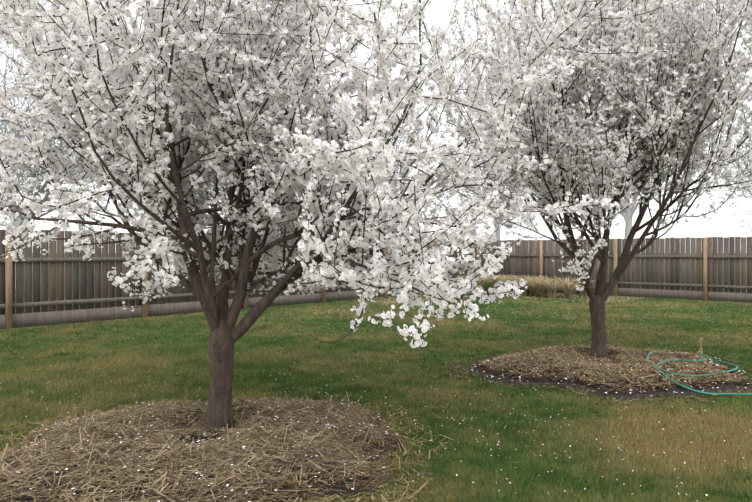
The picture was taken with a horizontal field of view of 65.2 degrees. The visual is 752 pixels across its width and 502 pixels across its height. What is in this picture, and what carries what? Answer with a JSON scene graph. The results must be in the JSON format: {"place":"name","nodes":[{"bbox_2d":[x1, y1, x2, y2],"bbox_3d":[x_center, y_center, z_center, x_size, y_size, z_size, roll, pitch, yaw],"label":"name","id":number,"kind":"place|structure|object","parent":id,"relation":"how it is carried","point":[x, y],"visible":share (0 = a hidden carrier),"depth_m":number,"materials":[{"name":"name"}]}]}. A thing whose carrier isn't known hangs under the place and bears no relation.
{"place":"outdoors","nodes":[
{"label":"outdoors","id":0,"kind":"place"},
{"bbox_2d":[0,253,751,501],"bbox_3d":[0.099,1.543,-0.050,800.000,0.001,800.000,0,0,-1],"label":"ground","id":1,"kind":"structure","parent":0,"point":[437,307],"depth_m":11.85,"materials":[{"name":"green plant"}]},
{"bbox_2d":[0,391,415,501],"bbox_3d":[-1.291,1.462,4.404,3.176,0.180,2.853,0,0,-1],"label":"mulch","id":2,"kind":"object","parent":1,"relation":"on","point":[330,492],"visible":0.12,"depth_m":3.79,"materials":[{"name":"brown wood"}]},
{"bbox_2d":[3,400,387,501],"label":"petals","id":3,"kind":"object","parent":2,"relation":"on","point":[213,442],"visible":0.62,"depth_m":4.17,"materials":[{"name":"white plant"}]},
{"bbox_2d":[0,396,452,501],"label":"grass blades","id":4,"kind":"object","parent":1,"relation":"on","point":[357,500],"visible":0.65,"depth_m":4.50,"materials":[{"name":"green plant"}]},
{"bbox_2d":[0,0,678,435],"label":"blossoming tree","id":5,"kind":"object","parent":1,"relation":"on","point":[226,334],"visible":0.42,"depth_m":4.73,"materials":[{"name":"white plant"}]},
{"bbox_2d":[3,324,745,500],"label":"lawn petals","id":6,"kind":"object","parent":1,"relation":"on","point":[464,418],"visible":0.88,"depth_m":5.34,"materials":[{"name":"white plant"}]},
{"bbox_2d":[0,21,751,289],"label":"trees","id":7,"kind":"object","parent":1,"relation":"on","point":[628,217],"visible":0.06,"depth_m":27.64,"materials":[{"name":"grey plant"}]},
{"bbox_2d":[0,292,751,501],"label":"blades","id":8,"kind":"object","parent":1,"relation":"on","point":[656,476],"visible":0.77,"depth_m":6.33,"materials":[{"name":"green plant"}]},
{"bbox_2d":[0,229,751,329],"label":"fence","id":9,"kind":"object","parent":1,"relation":"on","point":[665,267],"visible":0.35,"depth_m":16.62,"materials":[{"name":"brown wood"}]},
{"bbox_2d":[352,293,643,304],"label":"bed litter","id":10,"kind":"object","parent":1,"relation":"on","point":[575,297],"visible":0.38,"depth_m":19.00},
{"bbox_2d":[428,274,606,301],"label":"bed plants","id":11,"kind":"object","parent":10,"relation":"on","point":[536,286],"visible":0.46,"depth_m":19.79,"materials":[{"name":"beige plant"}]},
{"bbox_2d":[420,0,751,358],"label":"blossoming tree","id":12,"kind":"object","parent":1,"relation":"on","point":[599,295],"visible":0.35,"depth_m":7.48,"materials":[{"name":"white plant"}]},
{"bbox_2d":[465,341,751,401],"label":"mulch","id":13,"kind":"object","parent":1,"relation":"on","point":[601,391],"visible":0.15,"depth_m":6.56,"materials":[{"name":"brown wood"}]},
{"bbox_2d":[439,344,751,406],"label":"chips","id":14,"kind":"object","parent":13,"relation":"on","point":[491,381],"visible":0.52,"depth_m":6.57,"materials":[{"name":"brown wood"}]},
{"bbox_2d":[467,347,748,395],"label":"petals","id":15,"kind":"object","parent":13,"relation":"on","point":[603,372],"visible":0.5,"depth_m":7.03,"materials":[{"name":"white plant"}]},
{"bbox_2d":[647,351,751,394],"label":"hose","id":16,"kind":"object","parent":13,"relation":"on","point":[679,384],"visible":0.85,"depth_m":6.71,"materials":[{"name":"teal rubber"}]},
{"bbox_2d":[697,337,702,355],"bbox_3d":[4.419,1.384,8.011,0.077,0.417,0.048,0,0,-1],"label":"stake","id":17,"kind":"object","parent":1,"relation":"on","point":[701,349],"visible":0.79,"depth_m":8.00,"materials":[{"name":"beige wood"}]},
{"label":"house","id":18,"kind":"object","parent":1,"relation":"on","visible":0},
{"bbox_2d":[238,199,409,230],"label":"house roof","id":19,"kind":"structure","parent":18,"relation":"on","point":[384,216],"depth_m":41.18,"materials":[{"name":"grey"}]},
{"bbox_2d":[0,0,751,252],"label":"sky","id":20,"kind":"structure","parent":0,"point":[722,224],"materials":[{"name":"white"}]}
]}

